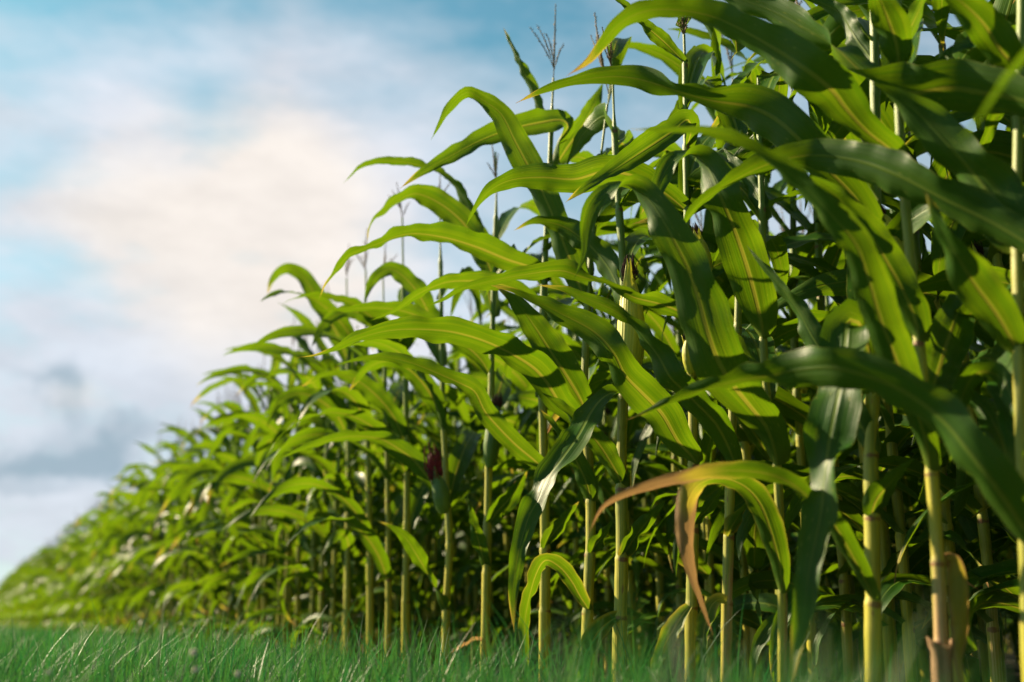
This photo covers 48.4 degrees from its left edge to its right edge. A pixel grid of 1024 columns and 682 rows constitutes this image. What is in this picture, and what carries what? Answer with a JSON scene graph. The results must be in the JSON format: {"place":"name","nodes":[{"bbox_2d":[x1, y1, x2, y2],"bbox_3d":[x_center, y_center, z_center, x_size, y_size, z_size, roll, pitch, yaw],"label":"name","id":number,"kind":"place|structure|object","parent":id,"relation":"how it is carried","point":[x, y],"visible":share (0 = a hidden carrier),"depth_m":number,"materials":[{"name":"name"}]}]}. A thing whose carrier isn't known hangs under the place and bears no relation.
{"place":"outdoors","nodes":[
{"label":"outdoors","id":0,"kind":"place"},
{"bbox_2d":[0,0,1005,584],"label":"sky","id":1,"kind":"structure","parent":0,"point":[160,160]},
{"label":"ground","id":2,"kind":"structure","parent":0,"visible":0},
{"bbox_2d":[0,567,1021,681],"bbox_3d":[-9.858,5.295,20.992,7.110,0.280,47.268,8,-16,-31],"label":"grass","id":3,"kind":"structure","parent":2,"relation":"on","point":[34,655],"depth_m":2.23,"materials":[{"name":"green plant"}]},
{"bbox_2d":[95,471,183,639],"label":"corn plant","id":4,"kind":"object","parent":3,"relation":"on","point":[139,569],"visible":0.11,"depth_m":10.22,"materials":[{"name":"green plant"}]},
{"bbox_2d":[102,441,181,638],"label":"corn plant","id":5,"kind":"object","parent":3,"relation":"on","point":[149,449],"visible":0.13,"depth_m":9.77,"materials":[{"name":"green plant"}]},
{"bbox_2d":[112,452,178,640],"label":"corn plant","id":6,"kind":"object","parent":3,"relation":"on","point":[125,535],"visible":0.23,"depth_m":9.72,"materials":[{"name":"green plant"}]},
{"bbox_2d":[105,420,187,636],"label":"corn plant","id":7,"kind":"object","parent":3,"relation":"on","point":[150,541],"visible":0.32,"depth_m":9.58,"materials":[{"name":"green plant"}]},
{"bbox_2d":[90,464,204,633],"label":"corn plant","id":8,"kind":"object","parent":3,"relation":"on","point":[107,537],"visible":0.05,"depth_m":10.77,"materials":[{"name":"green plant"}]},
{"bbox_2d":[102,443,229,633],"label":"corn plant","id":9,"kind":"object","parent":3,"relation":"on","point":[141,512],"visible":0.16,"depth_m":8.96,"materials":[{"name":"green plant"}]},
{"bbox_2d":[128,424,210,638],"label":"corn plant","id":10,"kind":"object","parent":3,"relation":"on","point":[174,451],"visible":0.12,"depth_m":9.15,"materials":[{"name":"green plant"}]},
{"bbox_2d":[141,435,199,637],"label":"corn plant","id":11,"kind":"object","parent":3,"relation":"on","point":[171,526],"visible":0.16,"depth_m":8.45,"materials":[{"name":"green plant"}]},
{"bbox_2d":[118,420,225,640],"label":"corn plant","id":12,"kind":"object","parent":3,"relation":"on","point":[174,560],"visible":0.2,"depth_m":8.84,"materials":[{"name":"green plant"}]},
{"bbox_2d":[108,425,241,631],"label":"corn plant","id":13,"kind":"object","parent":3,"relation":"on","point":[132,592],"visible":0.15,"depth_m":9.34,"materials":[{"name":"green plant"}]},
{"bbox_2d":[124,422,232,635],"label":"corn plant","id":14,"kind":"object","parent":3,"relation":"on","point":[136,556],"visible":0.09,"depth_m":8.56,"materials":[{"name":"green plant"}]},
{"bbox_2d":[132,438,244,639],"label":"corn plant","id":15,"kind":"object","parent":3,"relation":"on","point":[189,603],"visible":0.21,"depth_m":8.01,"materials":[{"name":"green plant"}]},
{"bbox_2d":[136,425,248,644],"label":"corn plant","id":16,"kind":"object","parent":3,"relation":"on","point":[184,432],"visible":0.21,"depth_m":8.20,"materials":[{"name":"green plant"}]},
{"bbox_2d":[117,407,268,642],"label":"corn plant","id":17,"kind":"object","parent":3,"relation":"on","point":[149,588],"visible":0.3,"depth_m":8.32,"materials":[{"name":"green plant"}]},
{"bbox_2d":[158,391,252,643],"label":"corn plant","id":18,"kind":"object","parent":3,"relation":"on","point":[216,465],"visible":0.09,"depth_m":7.56,"materials":[{"name":"green plant"}]},
{"bbox_2d":[136,389,275,640],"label":"corn plant","id":19,"kind":"object","parent":3,"relation":"on","point":[203,558],"visible":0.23,"depth_m":7.75,"materials":[{"name":"green plant"}]},
{"bbox_2d":[147,389,273,639],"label":"corn plant","id":20,"kind":"object","parent":3,"relation":"on","point":[201,435],"visible":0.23,"depth_m":8.08,"materials":[{"name":"green plant"}]},
{"bbox_2d":[144,383,284,639],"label":"corn plant","id":21,"kind":"object","parent":3,"relation":"on","point":[227,443],"visible":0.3,"depth_m":7.49,"materials":[{"name":"green plant"}]},
{"bbox_2d":[146,392,283,644],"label":"corn plant","id":22,"kind":"object","parent":3,"relation":"on","point":[181,521],"visible":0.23,"depth_m":7.13,"materials":[{"name":"green plant"}]},
{"bbox_2d":[155,392,278,642],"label":"corn plant","id":23,"kind":"object","parent":3,"relation":"on","point":[207,444],"visible":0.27,"depth_m":7.28,"materials":[{"name":"green plant"}]},
{"bbox_2d":[155,385,318,644],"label":"corn plant","id":24,"kind":"object","parent":3,"relation":"on","point":[241,610],"visible":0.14,"depth_m":7.06,"materials":[{"name":"green plant"}]},
{"bbox_2d":[169,355,310,647],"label":"corn plant","id":25,"kind":"object","parent":3,"relation":"on","point":[251,398],"visible":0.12,"depth_m":6.92,"materials":[{"name":"green plant"}]},
{"bbox_2d":[171,380,322,647],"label":"corn plant","id":26,"kind":"object","parent":3,"relation":"on","point":[205,508],"visible":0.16,"depth_m":6.67,"materials":[{"name":"green plant"}]},
{"bbox_2d":[190,387,317,642],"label":"corn plant","id":27,"kind":"object","parent":3,"relation":"on","point":[244,436],"visible":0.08,"depth_m":6.57,"materials":[{"name":"green plant"}]},
{"bbox_2d":[174,381,341,652],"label":"corn plant","id":28,"kind":"object","parent":3,"relation":"on","point":[242,477],"visible":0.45,"depth_m":5.81,"materials":[{"name":"green plant"}]},
{"bbox_2d":[178,342,337,648],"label":"corn plant","id":29,"kind":"object","parent":3,"relation":"on","point":[216,578],"visible":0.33,"depth_m":6.25,"materials":[{"name":"green plant"}]},
{"bbox_2d":[160,354,360,651],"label":"corn plant","id":30,"kind":"object","parent":3,"relation":"on","point":[188,477],"visible":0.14,"depth_m":6.54,"materials":[{"name":"green plant"}]},
{"bbox_2d":[199,315,361,651],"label":"corn plant","id":31,"kind":"object","parent":3,"relation":"on","point":[287,416],"visible":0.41,"depth_m":6.24,"materials":[{"name":"green plant"}]},
{"bbox_2d":[196,320,385,657],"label":"corn plant","id":32,"kind":"object","parent":3,"relation":"on","point":[263,445],"visible":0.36,"depth_m":5.62,"materials":[{"name":"green plant"}]},
{"bbox_2d":[207,337,384,650],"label":"corn plant","id":33,"kind":"object","parent":3,"relation":"on","point":[221,474],"visible":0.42,"depth_m":5.68,"materials":[{"name":"green plant"}]},
{"bbox_2d":[217,346,379,647],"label":"corn plant","id":34,"kind":"object","parent":3,"relation":"on","point":[272,427],"visible":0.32,"depth_m":6.03,"materials":[{"name":"green plant"}]},
{"bbox_2d":[249,229,391,666],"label":"corn plant","id":35,"kind":"object","parent":3,"relation":"on","point":[356,399],"visible":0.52,"depth_m":4.64,"materials":[{"name":"green plant"}]},
{"bbox_2d":[223,244,421,659],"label":"corn plant","id":36,"kind":"object","parent":3,"relation":"on","point":[306,279],"visible":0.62,"depth_m":5.08,"materials":[{"name":"green plant"}]},
{"bbox_2d":[242,283,408,657],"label":"corn plant","id":37,"kind":"object","parent":3,"relation":"on","point":[318,503],"visible":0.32,"depth_m":5.29,"materials":[{"name":"green plant"}]},
{"bbox_2d":[228,343,432,661],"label":"corn plant","id":38,"kind":"object","parent":3,"relation":"on","point":[287,510],"visible":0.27,"depth_m":5.23,"materials":[{"name":"green plant"}]},
{"bbox_2d":[250,243,434,664],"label":"corn plant","id":39,"kind":"object","parent":3,"relation":"on","point":[369,537],"visible":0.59,"depth_m":4.46,"materials":[{"name":"green plant"}]},
{"bbox_2d":[264,325,441,654],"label":"corn plant","id":40,"kind":"object","parent":3,"relation":"on","point":[343,535],"visible":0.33,"depth_m":5.11,"materials":[{"name":"green plant"}]},
{"bbox_2d":[270,182,470,668],"bbox_3d":[-0.510,0.319,4.494,0.318,1.956,1.133,-9,-17,32],"label":"corn plant","id":41,"kind":"object","parent":3,"relation":"on","point":[373,392],"visible":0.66,"depth_m":4.40,"materials":[{"name":"green plant"}]},
{"bbox_2d":[279,174,482,675],"bbox_3d":[-0.371,0.282,4.150,0.549,1.860,1.039,-8,-16,29],"label":"corn plant","id":42,"kind":"object","parent":3,"relation":"on","point":[430,472],"visible":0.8,"depth_m":3.99,"materials":[{"name":"green plant"}]},
{"bbox_2d":[311,375,465,658],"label":"corn plant","id":43,"kind":"object","parent":3,"relation":"on","point":[373,408],"visible":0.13,"depth_m":6.46,"materials":[{"name":"green plant"}]},
{"bbox_2d":[344,382,480,626],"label":"corn plant","id":44,"kind":"object","parent":3,"relation":"on","point":[395,615],"visible":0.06,"depth_m":6.41,"materials":[{"name":"green plant"}]},
{"bbox_2d":[350,386,482,649],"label":"corn plant","id":45,"kind":"object","parent":3,"relation":"on","point":[393,468],"visible":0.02,"depth_m":6.29,"materials":[{"name":"green plant"}]},
{"bbox_2d":[354,353,482,646],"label":"corn plant","id":46,"kind":"object","parent":3,"relation":"on","point":[460,545],"visible":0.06,"depth_m":6.16,"materials":[{"name":"green plant"}]},
{"bbox_2d":[340,313,502,663],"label":"corn plant","id":47,"kind":"object","parent":3,"relation":"on","point":[460,535],"visible":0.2,"depth_m":6.01,"materials":[{"name":"green plant"}]},
{"bbox_2d":[319,145,540,679],"bbox_3d":[-0.136,0.229,3.897,0.530,1.842,1.028,-9,-16,31],"label":"corn plant","id":48,"kind":"object","parent":3,"relation":"on","point":[441,204],"visible":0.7,"depth_m":3.78,"materials":[{"name":"green plant"}]},
{"bbox_2d":[355,403,504,659],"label":"corn plant","id":49,"kind":"object","parent":3,"relation":"on","point":[380,482],"visible":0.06,"depth_m":6.18,"materials":[{"name":"green plant"}]},
{"bbox_2d":[364,316,511,664],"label":"corn plant","id":50,"kind":"object","parent":3,"relation":"on","point":[376,502],"visible":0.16,"depth_m":5.82,"materials":[{"name":"green plant"}]},
{"bbox_2d":[355,307,522,665],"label":"corn plant","id":51,"kind":"object","parent":3,"relation":"on","point":[477,423],"visible":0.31,"depth_m":5.59,"materials":[{"name":"green plant"}]},
{"bbox_2d":[359,346,536,634],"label":"corn plant","id":52,"kind":"object","parent":3,"relation":"on","point":[454,435],"visible":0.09,"depth_m":6.07,"materials":[{"name":"green plant"}]},
{"bbox_2d":[372,302,536,643],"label":"corn plant","id":53,"kind":"object","parent":3,"relation":"on","point":[498,491],"visible":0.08,"depth_m":5.73,"materials":[{"name":"green plant"}]},
{"bbox_2d":[297,12,633,679],"bbox_3d":[0.012,-0.027,3.209,0.528,2.005,1.108,-13,-19,41],"label":"corn plant","id":54,"kind":"object","parent":3,"relation":"on","point":[547,363],"visible":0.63,"depth_m":3.06,"materials":[{"name":"green plant"}]},
{"bbox_2d":[379,289,560,665],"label":"corn plant","id":55,"kind":"object","parent":3,"relation":"on","point":[457,516],"visible":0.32,"depth_m":5.51,"materials":[{"name":"green plant"}]},
{"bbox_2d":[380,327,582,660],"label":"corn plant","id":56,"kind":"object","parent":3,"relation":"on","point":[397,473],"visible":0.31,"depth_m":5.52,"materials":[{"name":"green plant"}]},
{"bbox_2d":[320,4,651,677],"bbox_3d":[-0.044,-0.032,3.480,0.996,2.146,0.481,12,-18,-39],"label":"corn plant","id":57,"kind":"object","parent":3,"relation":"on","point":[501,255],"visible":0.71,"depth_m":3.39,"materials":[{"name":"green plant"}]},
{"bbox_2d":[417,321,570,667],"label":"corn plant","id":58,"kind":"object","parent":3,"relation":"on","point":[480,515],"visible":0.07,"depth_m":5.39,"materials":[{"name":"green plant"}]},
{"bbox_2d":[391,297,600,669],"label":"corn plant","id":59,"kind":"object","parent":3,"relation":"on","point":[503,455],"visible":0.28,"depth_m":5.24,"materials":[{"name":"green plant"}]},
{"bbox_2d":[411,365,580,668],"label":"corn plant","id":60,"kind":"object","parent":3,"relation":"on","point":[506,528],"visible":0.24,"depth_m":5.07,"materials":[{"name":"green plant"}]},
{"bbox_2d":[0,0,1023,655],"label":"corn crop","id":61,"kind":"object","parent":3,"relation":"on","point":[28,586],"visible":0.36,"depth_m":17.77,"materials":[{"name":"green plant"}]},
{"bbox_2d":[415,283,610,665],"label":"corn plant","id":62,"kind":"object","parent":3,"relation":"on","point":[481,377],"visible":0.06,"depth_m":5.01,"materials":[{"name":"green plant"}]},
{"bbox_2d":[505,297,585,672],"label":"corn plant","id":63,"kind":"object","parent":3,"relation":"on","point":[552,441],"visible":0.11,"depth_m":4.78,"materials":[{"name":"green plant"}]},
{"bbox_2d":[434,302,672,665],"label":"corn plant","id":64,"kind":"object","parent":3,"relation":"on","point":[531,434],"visible":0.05,"depth_m":4.96,"materials":[{"name":"green plant"}]},
{"bbox_2d":[445,242,662,639],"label":"corn plant","id":65,"kind":"object","parent":3,"relation":"on","point":[520,381],"visible":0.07,"depth_m":5.00,"materials":[{"name":"green plant"}]},
{"bbox_2d":[475,277,650,671],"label":"corn plant","id":66,"kind":"object","parent":3,"relation":"on","point":[567,505],"visible":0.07,"depth_m":4.62,"materials":[{"name":"green plant"}]},
{"bbox_2d":[458,282,675,675],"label":"corn plant","id":67,"kind":"object","parent":3,"relation":"on","point":[527,398],"visible":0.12,"depth_m":4.51,"materials":[{"name":"green plant"}]},
{"bbox_2d":[470,236,685,677],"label":"corn plant","id":68,"kind":"object","parent":3,"relation":"on","point":[512,462],"visible":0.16,"depth_m":4.39,"materials":[{"name":"green plant"}]},
{"bbox_2d":[503,253,673,677],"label":"corn plant","id":69,"kind":"object","parent":3,"relation":"on","point":[608,489],"visible":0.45,"depth_m":4.40,"materials":[{"name":"green plant"}]},
{"bbox_2d":[508,26,678,681],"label":"corn plant","id":70,"kind":"object","parent":3,"relation":"on","point":[628,267],"visible":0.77,"depth_m":2.90,"materials":[{"name":"green plant"}]},
{"bbox_2d":[466,0,725,680],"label":"corn plant","id":71,"kind":"object","parent":3,"relation":"on","point":[639,388],"visible":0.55,"depth_m":2.69,"materials":[{"name":"green plant"}]},
{"bbox_2d":[533,218,664,678],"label":"corn plant","id":72,"kind":"object","parent":3,"relation":"on","point":[634,564],"visible":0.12,"depth_m":4.25,"materials":[{"name":"green plant"}]},
{"bbox_2d":[485,240,739,678],"bbox_3d":[0.386,0.356,4.259,0.977,1.770,0.852,-2,-14,10],"label":"corn plant","id":73,"kind":"object","parent":3,"relation":"on","point":[559,509],"visible":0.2,"depth_m":4.23,"materials":[{"name":"green plant"}]},
{"bbox_2d":[508,243,784,681],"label":"corn plant","id":74,"kind":"object","parent":3,"relation":"on","point":[653,563],"visible":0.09,"depth_m":4.00,"materials":[{"name":"green plant"}]},
{"bbox_2d":[426,2,908,681],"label":"corn plant","id":75,"kind":"object","parent":3,"relation":"on","point":[712,418],"visible":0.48,"depth_m":2.48,"materials":[{"name":"green plant"}]},
{"bbox_2d":[551,289,798,664],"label":"corn plant","id":76,"kind":"object","parent":3,"relation":"on","point":[654,322],"visible":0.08,"depth_m":4.01,"materials":[{"name":"green plant"}]},
{"bbox_2d":[551,219,810,675],"bbox_3d":[0.695,0.289,4.005,1.043,1.778,0.438,-4,-15,16],"label":"corn plant","id":77,"kind":"object","parent":3,"relation":"on","point":[660,468],"visible":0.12,"depth_m":3.86,"materials":[{"name":"green plant"}]},
{"bbox_2d":[574,29,789,681],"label":"corn plant","id":78,"kind":"object","parent":3,"relation":"on","point":[717,345],"visible":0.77,"depth_m":2.27,"materials":[{"name":"green plant"}]},
{"bbox_2d":[597,211,820,681],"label":"corn plant","id":79,"kind":"object","parent":3,"relation":"on","point":[708,571],"visible":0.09,"depth_m":3.76,"materials":[{"name":"green plant"}]},
{"bbox_2d":[517,0,913,681],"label":"corn plant","id":80,"kind":"object","parent":3,"relation":"on","point":[839,420],"visible":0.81,"depth_m":2.08,"materials":[{"name":"green plant"}]},
{"bbox_2d":[575,223,863,681],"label":"corn plant","id":81,"kind":"object","parent":3,"relation":"on","point":[716,550],"visible":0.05,"depth_m":3.63,"materials":[{"name":"green plant"}]},
{"bbox_2d":[547,34,898,681],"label":"corn plant","id":82,"kind":"object","parent":3,"relation":"on","point":[671,61],"visible":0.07,"depth_m":3.61,"materials":[{"name":"green plant"}]},
{"bbox_2d":[604,57,928,681],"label":"corn plant","id":83,"kind":"object","parent":3,"relation":"on","point":[754,549],"visible":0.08,"depth_m":3.46,"materials":[{"name":"green plant"}]},
{"bbox_2d":[567,0,974,681],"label":"corn plant","id":84,"kind":"object","parent":3,"relation":"on","point":[891,300],"visible":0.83,"depth_m":2.00,"materials":[{"name":"green plant"}]},
{"bbox_2d":[592,0,971,681],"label":"corn plant","id":85,"kind":"object","parent":3,"relation":"on","point":[768,602],"visible":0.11,"depth_m":3.48,"materials":[{"name":"green plant"}]},
{"bbox_2d":[699,204,899,679],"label":"corn plant","id":86,"kind":"object","parent":3,"relation":"on","point":[827,557],"visible":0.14,"depth_m":4.22,"materials":[{"name":"green plant"}]},
{"bbox_2d":[761,205,858,677],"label":"corn plant","id":87,"kind":"object","parent":3,"relation":"on","point":[794,532],"visible":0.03,"depth_m":4.38,"materials":[{"name":"green plant"}]},
{"bbox_2d":[641,28,992,681],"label":"corn plant","id":88,"kind":"object","parent":3,"relation":"on","point":[852,516],"visible":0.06,"depth_m":3.16,"materials":[{"name":"green plant"}]},
{"bbox_2d":[643,0,1006,681],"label":"corn plant","id":89,"kind":"object","parent":3,"relation":"on","point":[788,404],"visible":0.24,"depth_m":3.31,"materials":[{"name":"green plant"}]},
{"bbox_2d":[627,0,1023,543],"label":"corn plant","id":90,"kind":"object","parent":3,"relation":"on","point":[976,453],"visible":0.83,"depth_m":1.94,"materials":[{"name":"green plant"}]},
{"bbox_2d":[630,17,1023,681],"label":"corn plant","id":91,"kind":"object","parent":3,"relation":"on","point":[900,435],"visible":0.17,"depth_m":3.03,"materials":[{"name":"green plant"}]},
{"bbox_2d":[702,199,961,678],"bbox_3d":[1.102,0.300,4.507,0.973,1.998,0.725,5,-15,-18],"label":"corn plant","id":92,"kind":"object","parent":3,"relation":"on","point":[830,631],"visible":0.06,"depth_m":4.30,"materials":[{"name":"green plant"}]},
{"bbox_2d":[662,0,1016,681],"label":"corn plant","id":93,"kind":"object","parent":3,"relation":"on","point":[917,561],"visible":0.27,"depth_m":2.99,"materials":[{"name":"green plant"}]},
{"bbox_2d":[711,0,1014,681],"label":"corn plant","id":94,"kind":"object","parent":3,"relation":"on","point":[976,503],"visible":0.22,"depth_m":2.80,"materials":[{"name":"green plant"}]},
{"bbox_2d":[720,5,1011,681],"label":"corn plant","id":95,"kind":"object","parent":3,"relation":"on","point":[999,537],"visible":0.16,"depth_m":2.99,"materials":[{"name":"green plant"}]},
{"bbox_2d":[745,55,1019,681],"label":"corn plant","id":96,"kind":"object","parent":3,"relation":"on","point":[832,283],"visible":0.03,"depth_m":2.67,"materials":[{"name":"green plant"}]},
{"bbox_2d":[746,0,1023,627],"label":"corn plant","id":97,"kind":"object","parent":3,"relation":"on","point":[1000,145],"visible":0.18,"depth_m":2.83,"materials":[{"name":"green plant"}]},
{"bbox_2d":[827,300,952,681],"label":"corn plant","id":98,"kind":"object","parent":3,"relation":"on","point":[910,481],"visible":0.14,"depth_m":3.87,"materials":[{"name":"green plant"}]},
{"bbox_2d":[790,205,1017,681],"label":"corn plant","id":99,"kind":"object","parent":3,"relation":"on","point":[927,593],"visible":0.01,"depth_m":4.04,"materials":[{"name":"green plant"}]},
{"bbox_2d":[820,318,1018,681],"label":"corn plant","id":100,"kind":"object","parent":3,"relation":"on","point":[982,628],"visible":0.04,"depth_m":3.71,"materials":[{"name":"green plant"}]},
{"bbox_2d":[816,0,1023,677],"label":"corn plant","id":101,"kind":"object","parent":3,"relation":"on","point":[992,253],"visible":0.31,"depth_m":2.90,"materials":[{"name":"green plant"}]},
{"bbox_2d":[872,0,1023,681],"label":"corn plant","id":102,"kind":"object","parent":3,"relation":"on","point":[993,305],"visible":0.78,"depth_m":1.94,"materials":[{"name":"green plant"}]},
{"bbox_2d":[898,350,1005,681],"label":"corn plant","id":103,"kind":"object","parent":3,"relation":"on","point":[926,630],"visible":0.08,"depth_m":3.59,"materials":[{"name":"green plant"}]},
{"bbox_2d":[894,26,1023,617],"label":"corn plant","id":104,"kind":"object","parent":3,"relation":"on","point":[938,281],"visible":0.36,"depth_m":2.48,"materials":[{"name":"green plant"}]},
{"bbox_2d":[955,51,1023,142],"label":"corn plant","id":105,"kind":"object","parent":3,"relation":"on","point":[1014,68],"visible":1,"depth_m":1.20,"materials":[{"name":"green plant"}]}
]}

